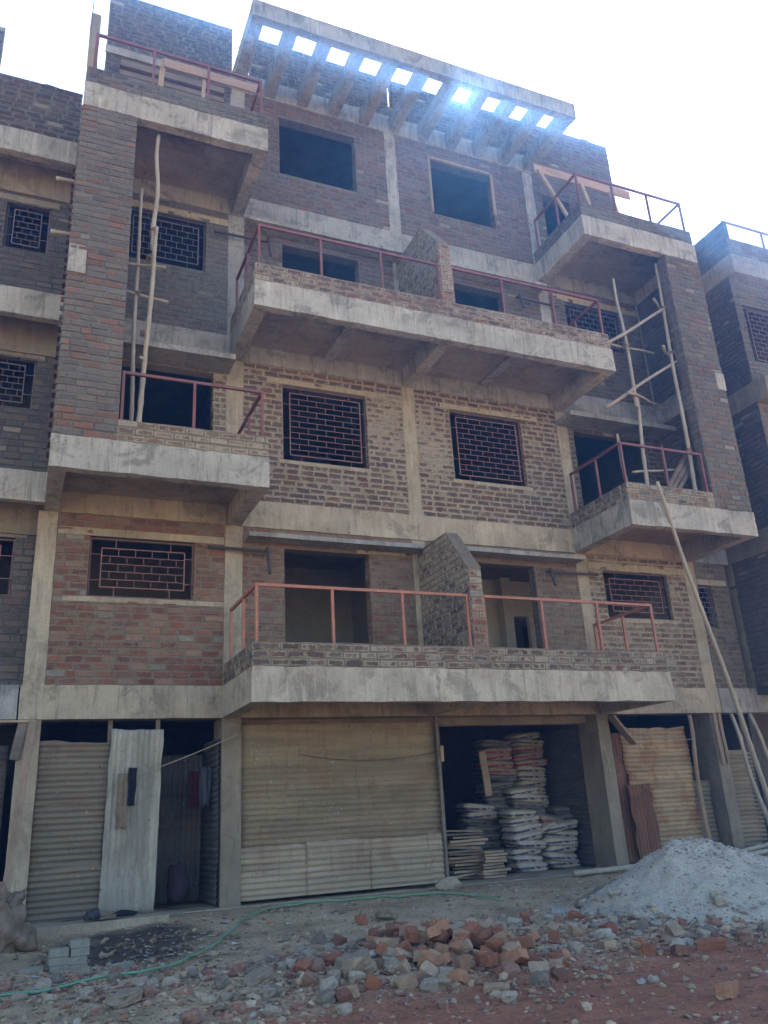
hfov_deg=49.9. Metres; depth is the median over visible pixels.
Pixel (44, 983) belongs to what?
stone
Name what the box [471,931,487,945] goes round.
loose brick
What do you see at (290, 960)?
stone
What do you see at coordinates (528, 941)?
loose brick
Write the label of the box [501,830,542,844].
cement bag
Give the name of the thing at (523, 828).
cement bag
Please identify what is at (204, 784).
hanging cloth
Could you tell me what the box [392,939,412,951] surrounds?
loose brick
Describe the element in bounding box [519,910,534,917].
loose brick
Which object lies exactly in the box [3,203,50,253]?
window
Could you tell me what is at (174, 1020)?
stone
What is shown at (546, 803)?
cement bag
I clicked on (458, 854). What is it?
plank
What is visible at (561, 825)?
cement bag
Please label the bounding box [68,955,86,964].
paver block
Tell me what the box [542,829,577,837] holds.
cement bag
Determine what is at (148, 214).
window
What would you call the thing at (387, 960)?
stone
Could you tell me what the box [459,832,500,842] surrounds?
cement bag
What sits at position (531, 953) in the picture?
loose brick
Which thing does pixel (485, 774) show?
leaning plank
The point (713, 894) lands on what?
stone
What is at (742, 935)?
stone
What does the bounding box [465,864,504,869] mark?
cement bag
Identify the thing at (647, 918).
stone
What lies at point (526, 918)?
loose brick
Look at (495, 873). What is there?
plank
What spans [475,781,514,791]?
cement bag
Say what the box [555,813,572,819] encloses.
cement bag
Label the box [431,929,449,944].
loose brick
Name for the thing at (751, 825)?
narrow sheet
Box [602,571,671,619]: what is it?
window
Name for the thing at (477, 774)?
cement bag
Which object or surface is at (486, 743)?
cement bag
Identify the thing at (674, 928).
loose brick
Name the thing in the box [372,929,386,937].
loose brick
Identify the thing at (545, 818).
cement bag
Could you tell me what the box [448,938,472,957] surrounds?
loose brick
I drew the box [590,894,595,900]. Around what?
stone
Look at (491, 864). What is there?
plank
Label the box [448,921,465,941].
loose brick
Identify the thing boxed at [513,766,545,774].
cement bag
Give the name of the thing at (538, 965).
loose brick
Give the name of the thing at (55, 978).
stone
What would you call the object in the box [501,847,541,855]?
cement bag
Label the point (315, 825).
sheet wall
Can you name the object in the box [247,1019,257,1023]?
stone
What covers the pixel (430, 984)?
stone
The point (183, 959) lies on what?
hose
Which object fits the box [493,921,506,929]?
stone
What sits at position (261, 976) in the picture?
stone
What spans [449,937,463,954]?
loose brick
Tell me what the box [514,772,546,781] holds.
cement bag
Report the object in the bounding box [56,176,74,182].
pole stub
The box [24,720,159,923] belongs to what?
sheet wall
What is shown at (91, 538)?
window
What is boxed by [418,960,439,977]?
rock
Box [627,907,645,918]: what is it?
stone
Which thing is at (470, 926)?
loose brick
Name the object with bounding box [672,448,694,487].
leaning plank
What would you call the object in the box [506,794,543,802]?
cement bag
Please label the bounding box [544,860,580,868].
cement bag
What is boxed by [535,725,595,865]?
wall
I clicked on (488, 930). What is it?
loose brick
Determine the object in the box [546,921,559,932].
loose brick
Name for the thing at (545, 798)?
cement bag
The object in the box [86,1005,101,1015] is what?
stone
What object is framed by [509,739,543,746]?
cement bag
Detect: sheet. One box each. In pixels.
[0,746,8,829]
[98,729,163,913]
[154,754,202,904]
[198,738,218,906]
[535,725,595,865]
[627,784,661,858]
[694,780,719,842]
[728,749,767,848]
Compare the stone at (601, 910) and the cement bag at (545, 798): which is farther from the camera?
the cement bag at (545, 798)
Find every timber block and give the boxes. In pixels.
[9,719,27,760]
[439,746,443,761]
[711,713,725,763]
[716,713,730,762]
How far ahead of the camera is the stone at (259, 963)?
7.15 m
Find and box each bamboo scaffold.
[127,134,167,421]
[605,263,697,489]
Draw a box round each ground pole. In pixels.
[572,864,633,876]
[742,842,767,851]
[748,848,767,854]
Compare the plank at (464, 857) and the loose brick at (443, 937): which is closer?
the loose brick at (443, 937)
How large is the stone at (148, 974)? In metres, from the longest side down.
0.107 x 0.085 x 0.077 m
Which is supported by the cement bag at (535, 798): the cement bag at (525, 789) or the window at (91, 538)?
the cement bag at (525, 789)
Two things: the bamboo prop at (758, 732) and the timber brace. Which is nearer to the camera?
the timber brace
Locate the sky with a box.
[0,0,767,248]
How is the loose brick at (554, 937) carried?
on the ground
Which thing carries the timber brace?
attached to the apartment building at (361, 462)
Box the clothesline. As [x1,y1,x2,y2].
[137,734,236,774]
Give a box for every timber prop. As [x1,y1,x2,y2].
[158,59,164,85]
[201,78,205,97]
[536,169,567,216]
[579,182,590,203]
[608,191,618,211]
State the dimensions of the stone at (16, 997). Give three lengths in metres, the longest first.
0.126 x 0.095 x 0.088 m
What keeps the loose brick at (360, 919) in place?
on the ground
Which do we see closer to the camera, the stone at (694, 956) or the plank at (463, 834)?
the stone at (694, 956)
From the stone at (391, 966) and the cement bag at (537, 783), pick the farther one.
the cement bag at (537, 783)
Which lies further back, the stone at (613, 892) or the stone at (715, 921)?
the stone at (613, 892)
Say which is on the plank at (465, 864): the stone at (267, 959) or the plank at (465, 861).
the plank at (465, 861)
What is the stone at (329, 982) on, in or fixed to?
on the ground
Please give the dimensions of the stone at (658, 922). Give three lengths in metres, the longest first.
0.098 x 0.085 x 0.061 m
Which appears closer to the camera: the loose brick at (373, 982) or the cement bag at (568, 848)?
the loose brick at (373, 982)
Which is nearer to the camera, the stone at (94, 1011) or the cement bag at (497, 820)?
the stone at (94, 1011)
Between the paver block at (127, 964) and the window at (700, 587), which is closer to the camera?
the paver block at (127, 964)
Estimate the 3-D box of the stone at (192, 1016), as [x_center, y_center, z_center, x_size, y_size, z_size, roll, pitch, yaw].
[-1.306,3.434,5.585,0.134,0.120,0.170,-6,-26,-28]
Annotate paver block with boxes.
[19,965,42,974]
[47,956,67,965]
[48,946,68,957]
[48,964,68,972]
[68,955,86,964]
[69,937,89,948]
[69,947,89,956]
[69,963,87,970]
[108,961,134,969]
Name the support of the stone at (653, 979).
on the ground
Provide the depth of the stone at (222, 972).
6.68 m
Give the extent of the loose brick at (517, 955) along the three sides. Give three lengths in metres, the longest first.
0.235 x 0.126 x 0.110 m
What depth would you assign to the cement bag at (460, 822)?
15.23 m
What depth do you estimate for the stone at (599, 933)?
7.80 m
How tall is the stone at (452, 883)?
0.199 m
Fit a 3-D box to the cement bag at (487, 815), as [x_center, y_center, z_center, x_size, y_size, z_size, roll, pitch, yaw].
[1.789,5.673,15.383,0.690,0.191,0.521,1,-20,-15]
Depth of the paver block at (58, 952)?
8.51 m
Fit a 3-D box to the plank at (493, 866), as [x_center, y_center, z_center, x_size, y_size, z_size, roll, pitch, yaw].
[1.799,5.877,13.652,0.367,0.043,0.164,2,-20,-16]
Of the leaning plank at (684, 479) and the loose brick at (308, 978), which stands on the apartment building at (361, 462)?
the leaning plank at (684, 479)
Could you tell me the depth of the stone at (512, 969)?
6.40 m
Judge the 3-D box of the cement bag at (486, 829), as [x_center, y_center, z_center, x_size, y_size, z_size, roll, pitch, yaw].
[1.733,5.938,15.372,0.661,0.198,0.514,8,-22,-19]
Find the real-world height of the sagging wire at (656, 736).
0.362 m
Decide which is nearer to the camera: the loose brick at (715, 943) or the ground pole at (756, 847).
the loose brick at (715, 943)
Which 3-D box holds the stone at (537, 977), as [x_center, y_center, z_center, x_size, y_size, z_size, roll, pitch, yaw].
[1.172,3.543,6.237,0.168,0.120,0.129,-27,-14,31]
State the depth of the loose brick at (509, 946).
6.92 m
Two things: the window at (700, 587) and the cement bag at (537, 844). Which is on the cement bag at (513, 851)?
the cement bag at (537, 844)
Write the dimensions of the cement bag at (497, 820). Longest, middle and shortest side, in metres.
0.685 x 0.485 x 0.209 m
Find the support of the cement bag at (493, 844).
on the cement bag at (500, 848)
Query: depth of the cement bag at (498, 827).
15.35 m
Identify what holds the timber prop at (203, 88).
on the apartment building at (361, 462)
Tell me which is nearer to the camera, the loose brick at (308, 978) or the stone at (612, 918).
the loose brick at (308, 978)
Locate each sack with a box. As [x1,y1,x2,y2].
[0,881,26,908]
[0,903,37,953]
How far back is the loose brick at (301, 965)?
6.71 m
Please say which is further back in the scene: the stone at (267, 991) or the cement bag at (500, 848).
the cement bag at (500, 848)
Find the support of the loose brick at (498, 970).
on the ground
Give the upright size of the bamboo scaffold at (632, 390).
5.683 m
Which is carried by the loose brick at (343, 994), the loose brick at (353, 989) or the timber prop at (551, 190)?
the loose brick at (353, 989)
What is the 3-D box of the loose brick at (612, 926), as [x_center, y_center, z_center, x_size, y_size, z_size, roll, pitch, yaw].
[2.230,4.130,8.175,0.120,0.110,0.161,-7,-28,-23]
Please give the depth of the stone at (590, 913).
9.01 m
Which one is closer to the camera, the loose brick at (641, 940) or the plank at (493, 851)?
the loose brick at (641, 940)
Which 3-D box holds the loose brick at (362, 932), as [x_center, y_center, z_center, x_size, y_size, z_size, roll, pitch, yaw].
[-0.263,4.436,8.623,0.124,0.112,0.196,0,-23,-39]
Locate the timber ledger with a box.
[0,720,36,722]
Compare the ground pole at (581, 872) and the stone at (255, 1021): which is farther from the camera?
the ground pole at (581, 872)
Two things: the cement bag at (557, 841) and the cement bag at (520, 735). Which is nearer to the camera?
the cement bag at (557, 841)
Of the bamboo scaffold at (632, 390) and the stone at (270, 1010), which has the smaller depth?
the stone at (270, 1010)
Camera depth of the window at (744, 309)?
18.03 m
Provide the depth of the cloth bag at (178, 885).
11.58 m
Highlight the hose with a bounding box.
[0,892,503,996]
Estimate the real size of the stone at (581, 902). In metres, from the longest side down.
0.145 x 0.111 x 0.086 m
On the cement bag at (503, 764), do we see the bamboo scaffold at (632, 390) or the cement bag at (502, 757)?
the cement bag at (502, 757)
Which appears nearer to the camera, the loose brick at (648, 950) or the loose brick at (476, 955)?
the loose brick at (476, 955)
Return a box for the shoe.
[114,909,138,916]
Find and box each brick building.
[0,27,82,881]
[643,220,767,831]
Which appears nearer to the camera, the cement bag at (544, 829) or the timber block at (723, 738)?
the cement bag at (544, 829)
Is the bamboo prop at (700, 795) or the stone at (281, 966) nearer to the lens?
the stone at (281, 966)
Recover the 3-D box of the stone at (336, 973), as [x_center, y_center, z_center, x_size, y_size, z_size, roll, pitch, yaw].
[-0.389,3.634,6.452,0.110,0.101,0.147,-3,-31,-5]
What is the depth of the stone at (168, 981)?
6.51 m
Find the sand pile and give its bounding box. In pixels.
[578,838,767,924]
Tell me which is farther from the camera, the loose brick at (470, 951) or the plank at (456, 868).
the plank at (456, 868)
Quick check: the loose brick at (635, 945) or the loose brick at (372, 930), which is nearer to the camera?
the loose brick at (635, 945)
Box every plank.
[3,721,36,891]
[164,58,258,94]
[446,830,481,831]
[447,833,482,835]
[447,838,487,843]
[447,841,484,846]
[447,846,480,848]
[448,836,480,838]
[448,848,482,853]
[448,852,480,855]
[448,855,486,859]
[449,858,488,863]
[449,862,481,866]
[449,869,479,873]
[450,866,485,869]
[451,871,479,877]
[458,876,479,878]
[478,751,491,795]
[478,850,503,852]
[478,871,506,875]
[479,862,503,865]
[480,867,510,872]
[480,875,505,878]
[481,852,506,856]
[481,865,504,868]
[482,856,505,858]
[482,859,506,862]
[533,163,629,199]
[666,439,693,486]
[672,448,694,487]
[677,456,696,487]
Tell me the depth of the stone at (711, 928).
7.82 m
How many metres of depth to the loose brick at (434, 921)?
7.83 m
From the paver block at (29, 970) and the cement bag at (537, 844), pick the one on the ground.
the paver block at (29, 970)
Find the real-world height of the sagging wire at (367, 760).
0.134 m
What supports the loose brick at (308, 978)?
on the ground
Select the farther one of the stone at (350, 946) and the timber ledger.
the timber ledger
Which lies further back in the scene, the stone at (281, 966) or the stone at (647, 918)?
the stone at (647, 918)
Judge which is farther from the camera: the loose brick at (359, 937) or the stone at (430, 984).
the loose brick at (359, 937)
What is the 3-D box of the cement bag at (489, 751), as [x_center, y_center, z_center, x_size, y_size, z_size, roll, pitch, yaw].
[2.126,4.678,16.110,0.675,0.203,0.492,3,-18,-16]
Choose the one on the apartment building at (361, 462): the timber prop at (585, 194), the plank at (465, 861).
the timber prop at (585, 194)
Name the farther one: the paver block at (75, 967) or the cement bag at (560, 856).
the cement bag at (560, 856)
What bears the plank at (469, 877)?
on the apartment building at (361, 462)
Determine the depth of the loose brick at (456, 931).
7.33 m
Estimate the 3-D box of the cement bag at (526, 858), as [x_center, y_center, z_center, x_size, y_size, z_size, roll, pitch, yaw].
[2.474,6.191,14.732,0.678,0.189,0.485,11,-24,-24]
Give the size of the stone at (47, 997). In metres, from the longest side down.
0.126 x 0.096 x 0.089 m
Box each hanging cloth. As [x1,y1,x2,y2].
[115,773,127,829]
[127,768,136,805]
[189,771,199,808]
[198,767,211,806]
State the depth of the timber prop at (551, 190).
17.90 m
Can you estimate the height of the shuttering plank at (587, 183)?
0.239 m
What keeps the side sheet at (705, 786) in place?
attached to the apartment building at (361, 462)
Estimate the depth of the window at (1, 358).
13.22 m
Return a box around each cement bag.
[454,818,494,826]
[455,803,494,812]
[458,825,496,835]
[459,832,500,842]
[460,811,498,819]
[462,847,501,858]
[463,840,501,849]
[464,858,501,862]
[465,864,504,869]
[472,739,510,748]
[474,747,511,756]
[474,760,513,769]
[474,770,481,777]
[474,789,503,797]
[475,753,511,762]
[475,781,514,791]
[479,796,507,803]
[479,803,510,810]
[480,767,518,775]
[480,775,517,782]
[493,817,502,823]
[493,824,502,831]
[497,808,536,819]
[499,815,538,826]
[501,823,542,834]
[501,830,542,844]
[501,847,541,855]
[502,785,539,795]
[502,855,543,862]
[503,732,540,740]
[504,839,547,848]
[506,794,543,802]
[506,862,548,872]
[508,750,542,761]
[508,801,544,808]
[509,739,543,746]
[511,746,543,754]
[513,759,547,766]
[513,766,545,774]
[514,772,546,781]
[514,781,546,786]
[530,808,546,814]
[537,787,545,793]
[538,813,563,822]
[538,851,577,861]
[539,794,547,801]
[540,820,556,833]
[540,837,578,845]
[542,800,548,807]
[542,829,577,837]
[542,844,577,852]
[544,805,570,814]
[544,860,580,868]
[547,819,577,832]
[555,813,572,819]
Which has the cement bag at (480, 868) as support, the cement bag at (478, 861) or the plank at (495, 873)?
the cement bag at (478, 861)
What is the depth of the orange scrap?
9.35 m
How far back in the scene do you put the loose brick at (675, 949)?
7.01 m
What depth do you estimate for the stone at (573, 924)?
8.36 m
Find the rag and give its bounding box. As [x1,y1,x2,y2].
[97,911,117,919]
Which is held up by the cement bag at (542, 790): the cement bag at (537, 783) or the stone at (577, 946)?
the cement bag at (537, 783)
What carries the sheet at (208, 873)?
on the apartment building at (361, 462)
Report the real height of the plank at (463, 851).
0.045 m
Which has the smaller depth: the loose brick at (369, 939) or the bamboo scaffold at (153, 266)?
the loose brick at (369, 939)
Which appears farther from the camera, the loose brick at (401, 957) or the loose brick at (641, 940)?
the loose brick at (641, 940)
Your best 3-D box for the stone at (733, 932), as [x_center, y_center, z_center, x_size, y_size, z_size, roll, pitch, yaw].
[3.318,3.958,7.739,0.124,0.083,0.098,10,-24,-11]
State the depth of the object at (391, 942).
7.44 m
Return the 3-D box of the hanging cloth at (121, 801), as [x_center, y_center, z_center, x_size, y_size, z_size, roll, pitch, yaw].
[-3.613,3.988,11.379,0.158,0.731,0.039,5,-22,-22]
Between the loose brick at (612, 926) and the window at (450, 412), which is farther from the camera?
the window at (450, 412)
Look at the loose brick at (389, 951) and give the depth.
7.05 m
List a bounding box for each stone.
[0,980,13,992]
[10,992,27,1002]
[24,987,36,995]
[34,977,51,989]
[42,993,57,1003]
[46,973,63,983]
[77,966,91,975]
[78,987,94,996]
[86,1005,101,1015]
[89,1007,99,1015]
[104,987,142,1008]
[107,972,121,981]
[110,966,124,973]
[130,975,147,987]
[140,971,151,977]
[142,984,157,997]
[146,978,157,984]
[162,975,179,986]
[166,1015,182,1023]
[180,1007,201,1023]
[185,969,197,979]
[186,965,195,969]
[201,994,216,1004]
[213,974,229,989]
[219,970,229,974]
[219,991,231,1000]
[231,994,240,1001]
[231,1002,246,1013]
[232,962,247,973]
[243,966,275,986]
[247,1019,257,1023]
[256,959,265,966]
[260,984,275,998]
[263,953,274,959]
[263,1003,282,1016]
[264,956,273,962]
[269,984,280,997]
[277,962,286,970]
[284,957,294,964]
[302,949,316,958]
[303,955,316,961]
[311,932,326,944]
[311,958,325,972]
[316,990,335,1004]
[319,975,338,990]
[323,943,334,948]
[324,947,334,952]
[327,969,340,982]
[333,948,377,979]
[335,1002,351,1015]
[344,942,355,950]
[348,971,365,982]
[374,907,398,919]
[381,956,398,969]
[384,964,393,968]
[393,971,418,989]
[419,977,439,991]
[435,876,461,889]
[437,998,448,1008]
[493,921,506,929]
[499,914,506,918]
[501,961,520,977]
[501,990,517,1003]
[506,917,522,925]
[529,970,549,985]
[543,914,554,923]
[549,905,566,916]
[554,915,565,923]
[565,907,579,915]
[565,922,577,929]
[567,941,583,952]
[576,938,584,942]
[578,898,588,906]
[584,911,595,917]
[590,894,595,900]
[590,922,599,928]
[592,928,611,938]
[595,894,602,900]
[597,906,609,914]
[604,911,615,917]
[604,933,616,938]
[606,887,620,897]
[608,915,616,921]
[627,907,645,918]
[633,929,642,935]
[636,920,648,929]
[641,916,650,920]
[647,974,659,982]
[653,920,661,925]
[656,912,669,919]
[670,937,685,946]
[681,937,693,945]
[689,953,700,959]
[696,917,707,924]
[696,928,710,937]
[701,924,717,935]
[706,915,722,926]
[709,890,723,898]
[714,895,728,906]
[731,929,737,936]
[736,907,746,913]
[736,929,755,941]
[746,924,757,929]
[758,925,767,931]
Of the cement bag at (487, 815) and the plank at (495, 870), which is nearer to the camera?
the plank at (495, 870)
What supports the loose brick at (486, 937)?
on the loose brick at (475, 940)
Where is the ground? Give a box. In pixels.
[0,854,767,1023]
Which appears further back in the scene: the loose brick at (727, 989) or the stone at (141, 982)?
the stone at (141, 982)
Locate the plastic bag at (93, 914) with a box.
[83,908,100,919]
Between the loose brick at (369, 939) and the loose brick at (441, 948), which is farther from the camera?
the loose brick at (369, 939)
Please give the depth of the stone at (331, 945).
7.85 m
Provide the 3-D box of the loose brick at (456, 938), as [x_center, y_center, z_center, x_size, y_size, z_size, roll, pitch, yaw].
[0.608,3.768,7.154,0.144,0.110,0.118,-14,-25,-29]
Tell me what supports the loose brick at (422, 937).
on the loose brick
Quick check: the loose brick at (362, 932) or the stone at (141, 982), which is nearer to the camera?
the stone at (141, 982)
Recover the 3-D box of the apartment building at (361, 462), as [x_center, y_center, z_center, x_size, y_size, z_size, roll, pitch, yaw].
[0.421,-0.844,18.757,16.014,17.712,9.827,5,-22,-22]
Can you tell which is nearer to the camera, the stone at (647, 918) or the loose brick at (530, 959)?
the loose brick at (530, 959)
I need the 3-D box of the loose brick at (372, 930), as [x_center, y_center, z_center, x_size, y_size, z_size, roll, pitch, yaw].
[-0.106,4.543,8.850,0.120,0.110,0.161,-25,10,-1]
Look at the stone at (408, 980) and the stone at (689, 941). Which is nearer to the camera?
the stone at (408, 980)
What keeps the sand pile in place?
on the ground
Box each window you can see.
[0,357,36,408]
[0,538,14,595]
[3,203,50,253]
[86,537,193,600]
[131,209,204,270]
[282,386,367,468]
[449,411,525,486]
[565,304,624,353]
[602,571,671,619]
[697,586,717,628]
[742,307,767,363]
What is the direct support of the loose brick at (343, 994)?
on the ground
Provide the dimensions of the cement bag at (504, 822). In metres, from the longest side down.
0.668 x 0.509 x 0.185 m
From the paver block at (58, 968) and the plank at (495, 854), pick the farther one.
the plank at (495, 854)
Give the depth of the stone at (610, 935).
7.75 m
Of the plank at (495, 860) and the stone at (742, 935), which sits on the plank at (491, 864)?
the plank at (495, 860)
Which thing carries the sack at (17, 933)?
on the ground
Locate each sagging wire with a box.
[299,750,439,760]
[610,721,690,739]
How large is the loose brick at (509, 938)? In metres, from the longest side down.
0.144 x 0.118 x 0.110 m
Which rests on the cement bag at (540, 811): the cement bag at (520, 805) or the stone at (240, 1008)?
the cement bag at (520, 805)
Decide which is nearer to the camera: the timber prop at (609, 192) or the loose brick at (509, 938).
the loose brick at (509, 938)
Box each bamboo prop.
[687,715,711,839]
[729,713,767,824]
[748,713,767,761]
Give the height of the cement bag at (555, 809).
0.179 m
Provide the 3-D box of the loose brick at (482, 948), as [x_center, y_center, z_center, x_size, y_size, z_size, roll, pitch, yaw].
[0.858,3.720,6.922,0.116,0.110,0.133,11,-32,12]
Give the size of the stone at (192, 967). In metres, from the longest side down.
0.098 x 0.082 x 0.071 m
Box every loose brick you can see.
[294,959,312,972]
[300,969,316,986]
[324,951,341,965]
[332,984,354,1002]
[333,934,346,945]
[337,984,359,998]
[347,933,365,942]
[349,929,368,936]
[355,914,367,925]
[363,944,377,949]
[365,974,381,989]
[366,936,379,942]
[368,927,378,935]
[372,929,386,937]
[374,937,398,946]
[375,941,391,955]
[378,954,405,968]
[381,947,394,958]
[385,921,402,937]
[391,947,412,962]
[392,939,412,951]
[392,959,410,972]
[399,920,421,927]
[399,925,409,940]
[403,925,418,942]
[412,950,424,963]
[413,945,427,955]
[417,950,442,966]
[418,927,425,942]
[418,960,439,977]
[421,922,430,930]
[425,918,450,941]
[429,916,439,926]
[429,948,441,957]
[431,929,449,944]
[433,942,449,953]
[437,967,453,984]
[438,952,453,964]
[445,968,468,984]
[447,936,460,949]
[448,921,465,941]
[448,928,452,942]
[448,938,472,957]
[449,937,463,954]
[452,928,469,938]
[453,953,471,969]
[456,921,478,940]
[460,948,473,954]
[464,918,476,923]
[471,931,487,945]
[472,929,489,947]
[472,949,489,963]
[478,928,491,936]
[479,918,493,929]
[479,952,498,967]
[480,945,492,951]
[483,982,509,993]
[485,937,504,952]
[489,930,507,943]
[490,964,506,977]
[491,927,502,932]
[498,947,528,965]
[502,941,519,952]
[503,929,515,937]
[506,935,513,942]
[512,935,535,947]
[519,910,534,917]
[520,915,532,923]
[522,956,534,965]
[525,950,538,963]
[526,929,540,941]
[528,960,549,974]
[542,949,570,957]
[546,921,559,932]
[548,931,561,943]
[549,949,570,966]
[549,958,562,969]
[551,967,572,980]
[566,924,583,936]
[567,910,584,920]
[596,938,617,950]
[599,921,618,931]
[630,936,643,949]
[630,937,647,947]
[642,943,657,956]
[665,920,688,936]
[670,944,688,956]
[696,937,726,950]
[714,980,738,998]
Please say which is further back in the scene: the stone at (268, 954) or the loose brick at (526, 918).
the loose brick at (526, 918)
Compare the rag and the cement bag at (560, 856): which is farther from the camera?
the cement bag at (560, 856)
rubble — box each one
[0,853,767,1023]
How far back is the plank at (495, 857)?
13.60 m
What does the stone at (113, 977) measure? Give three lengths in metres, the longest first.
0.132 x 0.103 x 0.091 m
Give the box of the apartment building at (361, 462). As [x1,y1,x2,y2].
[5,0,767,936]
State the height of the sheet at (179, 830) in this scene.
2.140 m
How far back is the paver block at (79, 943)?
8.61 m
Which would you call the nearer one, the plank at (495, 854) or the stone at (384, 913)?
the stone at (384, 913)
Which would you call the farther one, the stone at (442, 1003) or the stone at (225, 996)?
the stone at (225, 996)
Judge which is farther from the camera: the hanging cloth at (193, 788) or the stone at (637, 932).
the hanging cloth at (193, 788)
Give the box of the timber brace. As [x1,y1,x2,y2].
[608,715,637,744]
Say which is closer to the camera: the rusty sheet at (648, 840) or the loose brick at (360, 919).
the loose brick at (360, 919)
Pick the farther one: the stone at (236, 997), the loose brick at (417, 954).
the loose brick at (417, 954)
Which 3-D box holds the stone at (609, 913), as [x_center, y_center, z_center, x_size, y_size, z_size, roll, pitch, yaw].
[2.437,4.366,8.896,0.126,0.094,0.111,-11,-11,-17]
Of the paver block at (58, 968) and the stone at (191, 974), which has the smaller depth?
the stone at (191, 974)
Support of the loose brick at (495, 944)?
on the rubble at (250, 994)
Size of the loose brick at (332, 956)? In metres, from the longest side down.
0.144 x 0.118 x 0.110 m
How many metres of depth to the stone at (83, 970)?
7.99 m
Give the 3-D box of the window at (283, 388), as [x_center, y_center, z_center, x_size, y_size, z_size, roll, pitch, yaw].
[-1.068,-1.493,14.807,1.610,1.460,0.078,5,-22,-22]
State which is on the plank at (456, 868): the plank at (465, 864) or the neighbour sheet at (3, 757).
the plank at (465, 864)
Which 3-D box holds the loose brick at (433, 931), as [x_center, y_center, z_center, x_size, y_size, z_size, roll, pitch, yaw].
[0.474,3.752,7.392,0.235,0.110,0.126,-11,-37,-29]
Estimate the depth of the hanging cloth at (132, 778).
11.46 m
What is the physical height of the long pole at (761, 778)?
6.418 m
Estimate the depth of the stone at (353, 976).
6.39 m
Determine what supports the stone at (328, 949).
on the ground
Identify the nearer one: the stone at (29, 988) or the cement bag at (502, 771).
the stone at (29, 988)
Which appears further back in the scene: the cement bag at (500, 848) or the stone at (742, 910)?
the cement bag at (500, 848)
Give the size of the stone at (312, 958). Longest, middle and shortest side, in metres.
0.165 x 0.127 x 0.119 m
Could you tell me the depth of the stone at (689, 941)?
7.43 m
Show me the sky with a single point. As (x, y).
(675, 92)
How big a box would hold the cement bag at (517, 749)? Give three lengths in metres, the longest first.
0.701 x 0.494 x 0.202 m
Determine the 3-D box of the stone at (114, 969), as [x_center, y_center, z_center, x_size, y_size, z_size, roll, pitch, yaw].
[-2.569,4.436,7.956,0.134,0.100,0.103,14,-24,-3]
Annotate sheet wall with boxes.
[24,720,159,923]
[240,716,449,901]
[610,726,703,863]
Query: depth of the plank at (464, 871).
13.53 m
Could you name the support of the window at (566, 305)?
in the apartment building at (361, 462)
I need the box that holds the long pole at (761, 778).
[656,481,767,803]
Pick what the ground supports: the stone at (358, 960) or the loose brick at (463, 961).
the stone at (358, 960)
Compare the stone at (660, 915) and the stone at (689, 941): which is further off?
the stone at (660, 915)
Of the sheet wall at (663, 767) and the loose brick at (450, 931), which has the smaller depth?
the loose brick at (450, 931)
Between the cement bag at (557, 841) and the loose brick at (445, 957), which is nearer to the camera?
the loose brick at (445, 957)
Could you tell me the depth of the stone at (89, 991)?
6.79 m
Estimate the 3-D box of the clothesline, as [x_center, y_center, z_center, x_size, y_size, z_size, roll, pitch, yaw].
[-2.868,3.509,11.908,1.504,0.561,0.014,6,-22,-23]
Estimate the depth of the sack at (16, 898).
9.68 m
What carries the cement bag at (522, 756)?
on the cement bag at (536, 762)
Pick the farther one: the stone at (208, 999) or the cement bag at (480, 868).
the cement bag at (480, 868)
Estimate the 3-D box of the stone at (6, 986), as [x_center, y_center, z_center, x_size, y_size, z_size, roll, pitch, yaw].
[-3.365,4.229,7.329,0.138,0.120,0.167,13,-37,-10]
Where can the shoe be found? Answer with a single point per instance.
(122, 913)
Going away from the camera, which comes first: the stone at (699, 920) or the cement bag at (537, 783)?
the stone at (699, 920)
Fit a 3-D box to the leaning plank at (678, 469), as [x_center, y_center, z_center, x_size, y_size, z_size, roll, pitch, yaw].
[5.756,-0.926,15.967,1.320,1.393,0.036,10,-24,-33]
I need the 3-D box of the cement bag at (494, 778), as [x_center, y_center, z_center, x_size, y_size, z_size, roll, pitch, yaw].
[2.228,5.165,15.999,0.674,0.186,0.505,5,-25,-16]
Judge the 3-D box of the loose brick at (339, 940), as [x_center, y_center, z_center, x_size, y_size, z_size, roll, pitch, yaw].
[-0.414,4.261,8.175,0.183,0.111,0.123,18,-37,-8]
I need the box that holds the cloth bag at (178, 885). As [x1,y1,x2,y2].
[166,861,190,901]
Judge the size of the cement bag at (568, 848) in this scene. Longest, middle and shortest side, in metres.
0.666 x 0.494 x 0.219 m
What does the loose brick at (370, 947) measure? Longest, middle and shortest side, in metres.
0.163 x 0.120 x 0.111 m
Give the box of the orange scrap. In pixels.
[98,952,107,957]
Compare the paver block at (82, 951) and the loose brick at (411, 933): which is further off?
the paver block at (82, 951)
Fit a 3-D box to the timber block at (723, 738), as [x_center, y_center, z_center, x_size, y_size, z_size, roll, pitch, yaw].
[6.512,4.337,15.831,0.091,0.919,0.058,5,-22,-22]
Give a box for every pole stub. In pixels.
[51,229,69,235]
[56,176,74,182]
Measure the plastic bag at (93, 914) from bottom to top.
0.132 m

